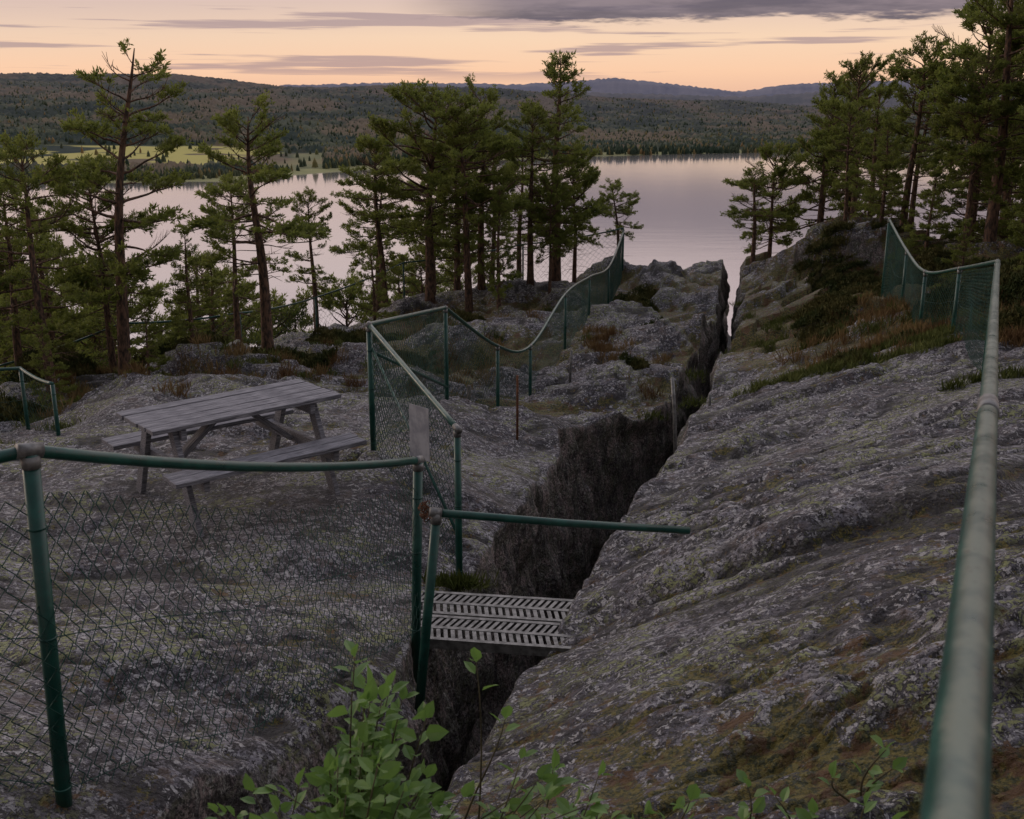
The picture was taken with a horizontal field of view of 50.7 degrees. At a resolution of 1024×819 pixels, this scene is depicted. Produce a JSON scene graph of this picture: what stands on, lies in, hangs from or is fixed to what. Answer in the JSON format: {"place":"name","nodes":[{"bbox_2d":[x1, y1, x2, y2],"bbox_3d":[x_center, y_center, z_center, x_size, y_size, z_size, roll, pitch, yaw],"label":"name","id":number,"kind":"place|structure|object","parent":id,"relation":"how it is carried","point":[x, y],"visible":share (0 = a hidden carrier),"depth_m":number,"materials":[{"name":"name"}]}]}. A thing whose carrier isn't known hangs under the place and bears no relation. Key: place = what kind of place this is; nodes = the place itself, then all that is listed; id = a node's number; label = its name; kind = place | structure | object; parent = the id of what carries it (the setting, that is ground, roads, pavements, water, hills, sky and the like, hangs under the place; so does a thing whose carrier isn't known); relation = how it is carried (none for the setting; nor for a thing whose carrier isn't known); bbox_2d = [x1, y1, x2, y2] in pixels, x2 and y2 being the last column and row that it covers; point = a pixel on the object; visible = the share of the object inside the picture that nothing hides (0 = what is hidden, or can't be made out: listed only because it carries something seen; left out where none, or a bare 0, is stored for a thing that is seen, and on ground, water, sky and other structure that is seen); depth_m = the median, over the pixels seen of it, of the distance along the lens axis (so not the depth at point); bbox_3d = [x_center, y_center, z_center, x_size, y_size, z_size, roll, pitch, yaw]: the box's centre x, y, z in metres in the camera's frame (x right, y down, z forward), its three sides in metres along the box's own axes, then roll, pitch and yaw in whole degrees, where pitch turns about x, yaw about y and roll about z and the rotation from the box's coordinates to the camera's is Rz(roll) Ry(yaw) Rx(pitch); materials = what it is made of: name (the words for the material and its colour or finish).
{"place":"outdoors","nodes":[
{"label":"outdoors","id":0,"kind":"place"},
{"bbox_2d":[0,72,990,183],"bbox_3d":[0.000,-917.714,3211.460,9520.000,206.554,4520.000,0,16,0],"label":"forested hills","id":1,"kind":"structure","parent":0,"point":[180,156],"depth_m":2795.64,"materials":[{"name":"plant"}]},
{"bbox_2d":[0,80,985,182],"bbox_3d":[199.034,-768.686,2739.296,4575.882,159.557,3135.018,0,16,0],"label":"distant forest","id":2,"kind":"object","parent":1,"relation":"on","point":[350,161],"visible":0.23,"depth_m":2202.82,"materials":[{"name":"plant"}]},
{"bbox_2d":[0,215,1023,818],"bbox_3d":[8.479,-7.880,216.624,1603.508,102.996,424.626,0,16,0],"label":"ground","id":3,"kind":"structure","parent":0,"point":[776,619],"depth_m":6.75,"materials":[{"name":"stone"}]},
{"bbox_2d":[0,240,23,333],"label":"pine tree","id":4,"kind":"object","parent":3,"relation":"on","point":[4,280],"visible":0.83,"depth_m":15.30,"materials":[{"name":"green plant"}]},
{"bbox_2d":[0,294,32,384],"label":"pine tree","id":5,"kind":"object","parent":3,"relation":"on","point":[9,353],"visible":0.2,"depth_m":19.46,"materials":[{"name":"green plant"}]},
{"bbox_2d":[0,237,33,381],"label":"pine tree","id":6,"kind":"object","parent":3,"relation":"on","point":[25,265],"visible":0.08,"depth_m":32.60,"materials":[{"name":"green plant"}]},
{"bbox_2d":[0,243,58,382],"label":"pine tree","id":7,"kind":"object","parent":3,"relation":"on","point":[2,267],"visible":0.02,"depth_m":32.43,"materials":[{"name":"green plant"}]},
{"bbox_2d":[0,366,60,435],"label":"chain link fence","id":8,"kind":"object","parent":3,"relation":"on","point":[21,370],"visible":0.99,"depth_m":12.75,"materials":[{"name":"metal"}]},
{"bbox_2d":[0,178,67,374],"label":"pine tree","id":9,"kind":"object","parent":3,"relation":"on","point":[7,231],"visible":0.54,"depth_m":17.58,"materials":[{"name":"green plant"}]},
{"bbox_2d":[3,200,99,362],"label":"pine tree","id":10,"kind":"object","parent":3,"relation":"on","point":[49,315],"visible":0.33,"depth_m":18.68,"materials":[{"name":"green plant"}]},
{"bbox_2d":[0,127,103,393],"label":"pine tree","id":11,"kind":"object","parent":3,"relation":"on","point":[37,291],"visible":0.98,"depth_m":15.17,"materials":[{"name":"green plant"}]},
{"bbox_2d":[24,323,80,409],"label":"pine tree","id":12,"kind":"object","parent":3,"relation":"on","point":[36,363],"visible":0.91,"depth_m":14.59,"materials":[{"name":"green plant"}]},
{"bbox_2d":[0,226,116,362],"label":"pine tree","id":13,"kind":"object","parent":3,"relation":"on","point":[51,293],"visible":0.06,"depth_m":33.21,"materials":[{"name":"green plant"}]},
{"bbox_2d":[52,246,133,365],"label":"pine tree","id":14,"kind":"object","parent":3,"relation":"on","point":[89,345],"visible":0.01,"depth_m":38.83,"materials":[{"name":"green plant"}]},
{"bbox_2d":[21,153,171,370],"bbox_3d":[-6.522,-2.099,17.272,2.022,3.904,1.932,4,17,15],"label":"pine tree","id":15,"kind":"object","parent":3,"relation":"on","point":[73,273],"visible":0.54,"depth_m":17.24,"materials":[{"name":"green plant"}]},
{"bbox_2d":[10,250,187,370],"bbox_3d":[-15.325,0.470,42.415,7.528,13.827,7.193,9,19,29],"label":"pine tree","id":16,"kind":"object","parent":3,"relation":"on","point":[149,303],"visible":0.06,"depth_m":39.92,"materials":[{"name":"green plant"}]},
{"bbox_2d":[78,271,144,371],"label":"pine tree","id":17,"kind":"object","parent":3,"relation":"on","point":[94,325],"visible":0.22,"depth_m":19.78,"materials":[{"name":"green plant"}]},
{"bbox_2d":[28,37,196,375],"bbox_3d":[-5.910,-2.773,16.280,2.502,5.382,2.118,0,16,0],"label":"pine tree","id":18,"kind":"object","parent":3,"relation":"on","point":[137,268],"visible":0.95,"depth_m":16.10,"materials":[{"name":"green plant"}]},
{"bbox_2d":[123,310,170,374],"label":"pine tree","id":19,"kind":"object","parent":3,"relation":"on","point":[160,359],"visible":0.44,"depth_m":15.94,"materials":[{"name":"green plant"}]},
{"bbox_2d":[163,226,217,347],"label":"pine tree","id":20,"kind":"object","parent":3,"relation":"on","point":[190,325],"visible":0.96,"depth_m":17.30,"materials":[{"name":"green plant"}]},
{"bbox_2d":[158,250,227,339],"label":"pine tree","id":21,"kind":"object","parent":3,"relation":"on","point":[167,305],"visible":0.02,"depth_m":36.20,"materials":[{"name":"green plant"}]},
{"bbox_2d":[177,253,245,341],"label":"pine tree","id":22,"kind":"object","parent":3,"relation":"on","point":[213,311],"visible":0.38,"depth_m":22.23,"materials":[{"name":"green plant"}]},
{"bbox_2d":[163,249,260,345],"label":"pine tree","id":23,"kind":"object","parent":3,"relation":"on","point":[241,306],"visible":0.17,"depth_m":35.32,"materials":[{"name":"green plant"}]},
{"bbox_2d":[0,442,424,807],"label":"chain link fence","id":24,"kind":"object","parent":3,"relation":"on","point":[30,455],"visible":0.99,"depth_m":4.12,"materials":[{"name":"metal"}]},
{"bbox_2d":[101,379,366,536],"bbox_3d":[-2.258,0.394,8.828,1.635,0.932,1.450,-13,21,-39],"label":"picnic table","id":25,"kind":"object","parent":3,"relation":"on","point":[175,423],"visible":0.85,"depth_m":8.62,"materials":[{"name":"grey wood"}]},
{"bbox_2d":[197,172,275,339],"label":"pine tree","id":26,"kind":"object","parent":3,"relation":"on","point":[237,289],"visible":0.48,"depth_m":20.53,"materials":[{"name":"green plant"}]},
{"bbox_2d":[201,277,274,344],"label":"pine tree","id":27,"kind":"object","parent":3,"relation":"on","point":[242,323],"visible":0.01,"depth_m":40.79,"materials":[{"name":"green plant"}]},
{"bbox_2d":[171,89,331,349],"bbox_3d":[-4.132,-3.017,18.482,2.890,4.743,2.274,9,18,28],"label":"pine tree","id":28,"kind":"object","parent":3,"relation":"on","point":[213,220],"visible":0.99,"depth_m":18.16,"materials":[{"name":"green plant"}]},
{"bbox_2d":[242,287,313,345],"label":"pine tree","id":29,"kind":"object","parent":3,"relation":"on","point":[280,299],"visible":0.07,"depth_m":54.81,"materials":[{"name":"green plant"}]},
{"bbox_2d":[273,286,313,337],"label":"pine tree","id":30,"kind":"object","parent":3,"relation":"on","point":[306,294],"visible":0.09,"depth_m":55.30,"materials":[{"name":"green plant"}]},
{"bbox_2d":[276,186,335,328],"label":"pine tree","id":31,"kind":"object","parent":3,"relation":"on","point":[310,193],"visible":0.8,"depth_m":24.77,"materials":[{"name":"green plant"}]},
{"bbox_2d":[0,228,623,378],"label":"bushes","id":32,"kind":"object","parent":3,"relation":"on","point":[250,312],"visible":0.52,"depth_m":25.23,"materials":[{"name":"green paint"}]},
{"bbox_2d":[296,270,393,331],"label":"pine tree","id":33,"kind":"object","parent":3,"relation":"on","point":[352,279],"visible":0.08,"depth_m":56.97,"materials":[{"name":"green plant"}]},
{"bbox_2d":[329,167,414,311],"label":"pine tree","id":34,"kind":"object","parent":3,"relation":"on","point":[336,249],"visible":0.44,"depth_m":28.23,"materials":[{"name":"green plant"}]},
{"bbox_2d":[349,231,397,330],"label":"pine tree","id":35,"kind":"object","parent":3,"relation":"on","point":[382,292],"visible":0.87,"depth_m":23.30,"materials":[{"name":"green plant"}]},
{"bbox_2d":[330,133,418,307],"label":"pine tree","id":36,"kind":"object","parent":3,"relation":"on","point":[379,237],"visible":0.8,"depth_m":25.45,"materials":[{"name":"green plant"}]},
{"bbox_2d":[304,640,448,818],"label":"leafy bush","id":37,"kind":"object","parent":3,"relation":"on","point":[367,776],"visible":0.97,"depth_m":2.86,"materials":[{"name":"green plant"}]},
{"bbox_2d":[369,250,424,305],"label":"pine tree","id":38,"kind":"object","parent":3,"relation":"on","point":[407,293],"visible":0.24,"depth_m":35.68,"materials":[{"name":"green plant"}]},
{"bbox_2d":[205,747,627,818],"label":"leafy bush","id":39,"kind":"object","parent":3,"relation":"on","point":[546,773],"visible":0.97,"depth_m":2.92,"materials":[{"name":"green plant"}]},
{"bbox_2d":[378,140,463,294],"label":"pine tree","id":40,"kind":"object","parent":3,"relation":"on","point":[421,248],"visible":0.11,"depth_m":29.73,"materials":[{"name":"green plant"}]},
{"bbox_2d":[387,240,461,299],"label":"pine tree","id":41,"kind":"object","parent":3,"relation":"on","point":[404,258],"visible":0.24,"depth_m":33.39,"materials":[{"name":"green plant"}]},
{"bbox_2d":[354,78,521,303],"bbox_3d":[-1.722,-4.967,25.415,3.730,5.429,3.904,-8,18,-24],"label":"pine tree","id":42,"kind":"object","parent":3,"relation":"on","point":[411,142],"visible":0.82,"depth_m":24.43,"materials":[{"name":"green plant"}]},
{"bbox_2d":[423,121,494,290],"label":"pine tree","id":43,"kind":"object","parent":3,"relation":"on","point":[456,258],"visible":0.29,"depth_m":27.04,"materials":[{"name":"green plant"}]},
{"bbox_2d":[436,250,486,293],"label":"pine tree","id":44,"kind":"object","parent":3,"relation":"on","point":[475,280],"visible":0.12,"depth_m":47.03,"materials":[{"name":"green plant"}]},
{"bbox_2d":[403,90,531,312],"bbox_3d":[-1.210,-4.511,24.603,2.775,5.345,2.662,10,19,31],"label":"pine tree","id":45,"kind":"object","parent":3,"relation":"on","point":[438,181],"visible":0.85,"depth_m":24.17,"materials":[{"name":"green plant"}]},
{"bbox_2d":[435,72,519,290],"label":"pine tree","id":46,"kind":"object","parent":3,"relation":"on","point":[498,179],"visible":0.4,"depth_m":25.39,"materials":[{"name":"green plant"}]},
{"bbox_2d":[464,647,519,818],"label":"rowan sapling","id":47,"kind":"object","parent":3,"relation":"on","point":[476,655],"visible":1,"depth_m":3.26,"materials":[{"name":"green plant"}]},
{"bbox_2d":[366,230,624,575],"bbox_3d":[0.656,-1.585,18.194,1.268,3.317,21.092,3,16,9],"label":"chain link fence","id":48,"kind":"object","parent":3,"relation":"on","point":[609,284],"visible":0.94,"depth_m":11.41,"materials":[{"name":"metal"}]},
{"bbox_2d":[409,403,429,461],"bbox_3d":[-0.720,0.178,8.399,0.010,0.420,0.270,-10,16,-39],"label":"sign plate","id":49,"kind":"object","parent":48,"relation":"attached to","point":[419,430],"visible":0.94,"depth_m":8.39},
{"bbox_2d":[469,184,523,308],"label":"pine tree","id":50,"kind":"object","parent":3,"relation":"on","point":[488,269],"visible":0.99,"depth_m":24.14,"materials":[{"name":"green plant"}]},
{"bbox_2d":[421,590,573,656],"bbox_3d":[-0.030,1.330,6.726,1.260,0.063,0.651,2,16,11],"label":"steel footbridge","id":51,"kind":"object","parent":3,"relation":"on","point":[549,625],"visible":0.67,"depth_m":6.69,"materials":[{"name":"metal"}]},
{"bbox_2d":[461,137,537,278],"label":"pine tree","id":52,"kind":"object","parent":3,"relation":"on","point":[494,241],"visible":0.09,"depth_m":31.52,"materials":[{"name":"green plant"}]},
{"bbox_2d":[0,219,1023,421],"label":"heather shrub","id":53,"kind":"object","parent":3,"relation":"on","point":[836,296],"visible":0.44,"depth_m":18.14,"materials":[{"name":"plant"}]},
{"bbox_2d":[0,228,1023,592],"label":"grass","id":54,"kind":"structure","parent":3,"relation":"on","point":[928,338],"depth_m":12.88,"materials":[{"name":"plant"}]},
{"bbox_2d":[516,375,518,439],"bbox_3d":[0.060,0.101,12.207,0.026,1.000,0.026,5,17,16],"label":"rusty rod","id":55,"kind":"object","parent":3,"relation":"on","point":[517,407],"visible":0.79,"depth_m":12.16,"materials":[{"name":"metal"}]},
{"bbox_2d":[488,136,547,278],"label":"pine tree","id":56,"kind":"object","parent":3,"relation":"on","point":[512,166],"visible":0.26,"depth_m":29.95,"materials":[{"name":"green plant"}]},
{"bbox_2d":[29,281,1023,417],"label":"dry grass","id":57,"kind":"structure","parent":3,"relation":"on","point":[1008,336],"depth_m":15.99,"materials":[{"name":"plant"}]},
{"bbox_2d":[493,105,572,285],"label":"pine tree","id":58,"kind":"object","parent":3,"relation":"on","point":[534,143],"visible":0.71,"depth_m":25.61,"materials":[{"name":"green plant"}]},
{"bbox_2d":[520,171,576,293],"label":"pine tree","id":59,"kind":"object","parent":3,"relation":"on","point":[551,199],"visible":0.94,"depth_m":25.28,"materials":[{"name":"green plant"}]},
{"bbox_2d":[415,500,690,723],"bbox_3d":[0.195,1.081,6.220,1.636,1.319,0.310,-4,17,-15],"label":"broken handrail","id":60,"kind":"object","parent":3,"relation":"on","point":[435,515],"visible":0.98,"depth_m":5.93,"materials":[{"name":"metal"}]},
{"bbox_2d":[505,48,611,280],"bbox_3d":[1.086,-5.770,26.529,2.824,5.880,3.472,-13,20,-37],"label":"pine tree","id":61,"kind":"object","parent":3,"relation":"on","point":[560,75],"visible":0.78,"depth_m":25.98,"materials":[{"name":"green plant"}]},
{"bbox_2d":[540,145,616,282],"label":"pine tree","id":62,"kind":"object","parent":3,"relation":"on","point":[601,198],"visible":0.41,"depth_m":27.15,"materials":[{"name":"green plant"}]},
{"bbox_2d":[592,178,643,247],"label":"pine tree","id":63,"kind":"object","parent":3,"relation":"on","point":[614,187],"visible":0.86,"depth_m":28.81,"materials":[{"name":"green plant"}]},
{"bbox_2d":[623,800,658,818],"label":"leafy sprig","id":64,"kind":"object","parent":3,"relation":"on","point":[648,809],"visible":0.93,"depth_m":2.87,"materials":[{"name":"green plant"}]},
{"bbox_2d":[631,796,693,818],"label":"leafy sprig","id":65,"kind":"object","parent":3,"relation":"on","point":[680,800],"visible":0.96,"depth_m":3.19,"materials":[{"name":"green plant"}]},
{"bbox_2d":[671,378,676,453],"bbox_3d":[1.630,0.163,10.871,0.038,0.975,0.153,-9,19,-30],"label":"metal stake","id":66,"kind":"object","parent":3,"relation":"on","point":[674,415],"visible":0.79,"depth_m":10.83,"materials":[{"name":"metal"}]},
{"bbox_2d":[671,784,734,818],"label":"leafy sprig","id":67,"kind":"object","parent":3,"relation":"on","point":[693,791],"visible":1,"depth_m":2.92,"materials":[{"name":"green plant"}]},
{"bbox_2d":[720,161,791,263],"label":"pine tree","id":68,"kind":"object","parent":3,"relation":"on","point":[737,212],"visible":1,"depth_m":29.98,"materials":[{"name":"green plant"}]},
{"bbox_2d":[733,769,783,818],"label":"leafy sprig","id":69,"kind":"object","parent":3,"relation":"on","point":[759,805],"visible":0.99,"depth_m":2.82,"materials":[{"name":"green plant"}]},
{"bbox_2d":[721,140,814,257],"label":"pine tree","id":70,"kind":"object","parent":3,"relation":"on","point":[766,153],"visible":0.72,"depth_m":31.39,"materials":[{"name":"green plant"}]},
{"bbox_2d":[747,784,818,818],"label":"leafy sprig","id":71,"kind":"object","parent":3,"relation":"on","point":[802,813],"visible":0.91,"depth_m":2.91,"materials":[{"name":"green plant"}]},
{"bbox_2d":[767,69,868,235],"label":"pine tree","id":72,"kind":"object","parent":3,"relation":"on","point":[791,208],"visible":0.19,"depth_m":31.59,"materials":[{"name":"green plant"}]},
{"bbox_2d":[783,109,864,223],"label":"pine tree","id":73,"kind":"object","parent":3,"relation":"on","point":[816,135],"visible":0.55,"depth_m":30.28,"materials":[{"name":"green plant"}]},
{"bbox_2d":[817,100,867,221],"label":"pine tree","id":74,"kind":"object","parent":3,"relation":"on","point":[843,186],"visible":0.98,"depth_m":25.45,"materials":[{"name":"green plant"}]},
{"bbox_2d":[807,58,898,217],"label":"pine tree","id":75,"kind":"object","parent":3,"relation":"on","point":[846,83],"visible":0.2,"depth_m":30.38,"materials":[{"name":"green plant"}]},
{"bbox_2d":[808,50,910,219],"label":"pine tree","id":76,"kind":"object","parent":3,"relation":"on","point":[852,72],"visible":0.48,"depth_m":28.34,"materials":[{"name":"green plant"}]},
{"bbox_2d":[818,735,907,801],"bbox_3d":[1.013,1.048,3.101,0.247,0.284,0.112,0,16,0],"label":"leafy sprig","id":77,"kind":"object","parent":3,"relation":"on","point":[899,763],"visible":0.88,"depth_m":3.11,"materials":[{"name":"green plant"}]},
{"bbox_2d":[840,84,905,222],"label":"pine tree","id":78,"kind":"object","parent":3,"relation":"on","point":[877,118],"visible":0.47,"depth_m":26.71,"materials":[{"name":"green plant"}]},
{"bbox_2d":[843,110,911,216],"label":"pine tree","id":79,"kind":"object","parent":3,"relation":"on","point":[902,137],"visible":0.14,"depth_m":30.15,"materials":[{"name":"green plant"}]},
{"bbox_2d":[850,791,908,818],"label":"leafy sprig","id":80,"kind":"object","parent":3,"relation":"on","point":[869,806],"visible":1,"depth_m":2.84,"materials":[{"name":"green plant"}]},
{"bbox_2d":[860,119,909,225],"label":"pine tree","id":81,"kind":"object","parent":3,"relation":"on","point":[885,188],"visible":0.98,"depth_m":23.70,"materials":[{"name":"green plant"}]},
{"bbox_2d":[879,82,946,227],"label":"pine tree","id":82,"kind":"object","parent":3,"relation":"on","point":[899,128],"visible":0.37,"depth_m":25.98,"materials":[{"name":"green plant"}]},
{"bbox_2d":[888,162,962,269],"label":"pine tree","id":83,"kind":"object","parent":3,"relation":"on","point":[929,218],"visible":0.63,"depth_m":22.23,"materials":[{"name":"green plant"}]},
{"bbox_2d":[878,30,977,231],"bbox_3d":[8.980,-5.777,23.842,2.351,4.897,2.044,-13,21,-38],"label":"pine tree","id":84,"kind":"object","parent":3,"relation":"on","point":[912,160],"visible":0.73,"depth_m":23.48,"materials":[{"name":"green plant"}]},
{"bbox_2d":[881,218,1000,818],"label":"chain link fence","id":85,"kind":"object","parent":3,"relation":"on","point":[957,782],"visible":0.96,"depth_m":1.08,"materials":[{"name":"metal"}]},
{"bbox_2d":[881,0,1023,221],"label":"pine tree","id":86,"kind":"object","parent":3,"relation":"on","point":[971,26],"visible":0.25,"depth_m":23.26,"materials":[{"name":"green plant"}]},
{"bbox_2d":[930,218,981,288],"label":"pine tree","id":87,"kind":"object","parent":3,"relation":"on","point":[964,223],"visible":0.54,"depth_m":18.82,"materials":[{"name":"green plant"}]},
{"bbox_2d":[914,0,1023,241],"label":"pine tree","id":88,"kind":"object","parent":3,"relation":"on","point":[991,223],"visible":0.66,"depth_m":20.90,"materials":[{"name":"green plant"}]},
{"bbox_2d":[928,142,1023,248],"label":"pine tree","id":89,"kind":"object","parent":3,"relation":"on","point":[976,225],"visible":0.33,"depth_m":23.06,"materials":[{"name":"green plant"}]},
{"bbox_2d":[931,50,1023,246],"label":"pine tree","id":90,"kind":"object","parent":3,"relation":"on","point":[979,151],"visible":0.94,"depth_m":20.44,"materials":[{"name":"green plant"}]},
{"bbox_2d":[947,134,1023,237],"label":"pine tree","id":91,"kind":"object","parent":3,"relation":"on","point":[984,191],"visible":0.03,"depth_m":46.24,"materials":[{"name":"green plant"}]},
{"bbox_2d":[951,45,1022,239],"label":"pine tree","id":92,"kind":"object","parent":3,"relation":"on","point":[1008,198],"visible":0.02,"depth_m":26.99,"materials":[{"name":"green plant"}]},
{"bbox_2d":[971,16,1023,218],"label":"pine tree","id":93,"kind":"object","parent":3,"relation":"on","point":[998,39],"visible":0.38,"depth_m":22.22,"materials":[{"name":"green plant"}]},
{"bbox_2d":[980,76,1023,222],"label":"pine tree","id":94,"kind":"object","parent":3,"relation":"on","point":[1007,211],"visible":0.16,"depth_m":24.61,"materials":[{"name":"green plant"}]},
{"bbox_2d":[984,0,1023,154],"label":"pine tree","id":95,"kind":"object","parent":3,"relation":"on","point":[1018,20],"visible":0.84,"depth_m":20.39,"materials":[{"name":"green plant"}]},
{"bbox_2d":[998,182,1023,237],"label":"pine tree","id":96,"kind":"object","parent":3,"relation":"on","point":[1010,232],"visible":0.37,"depth_m":21.83,"materials":[{"name":"green plant"}]},
{"bbox_2d":[1003,210,1023,262],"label":"pine tree","id":97,"kind":"object","parent":3,"relation":"on","point":[1019,240],"visible":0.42,"depth_m":19.21,"materials":[{"name":"green plant"}]},
{"bbox_2d":[0,152,1023,356],"bbox_3d":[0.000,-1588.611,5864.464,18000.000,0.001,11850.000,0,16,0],"label":"lake water","id":98,"kind":"structure","parent":0,"point":[684,201],"depth_m":922.28,"materials":[{"name":"white liquid"}]},
{"bbox_2d":[0,0,1023,91],"label":"sky","id":99,"kind":"structure","parent":0,"point":[728,45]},
{"bbox_2d":[280,78,938,96],"bbox_3d":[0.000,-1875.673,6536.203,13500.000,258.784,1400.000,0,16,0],"label":"distant hills","id":100,"kind":"structure","parent":0,"point":[615,85],"depth_m":6535.58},
{"bbox_2d":[535,90,1015,107],"bbox_3d":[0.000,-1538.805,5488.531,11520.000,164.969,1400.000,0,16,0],"label":"distant hills","id":101,"kind":"structure","parent":0,"point":[804,99],"depth_m":5482.48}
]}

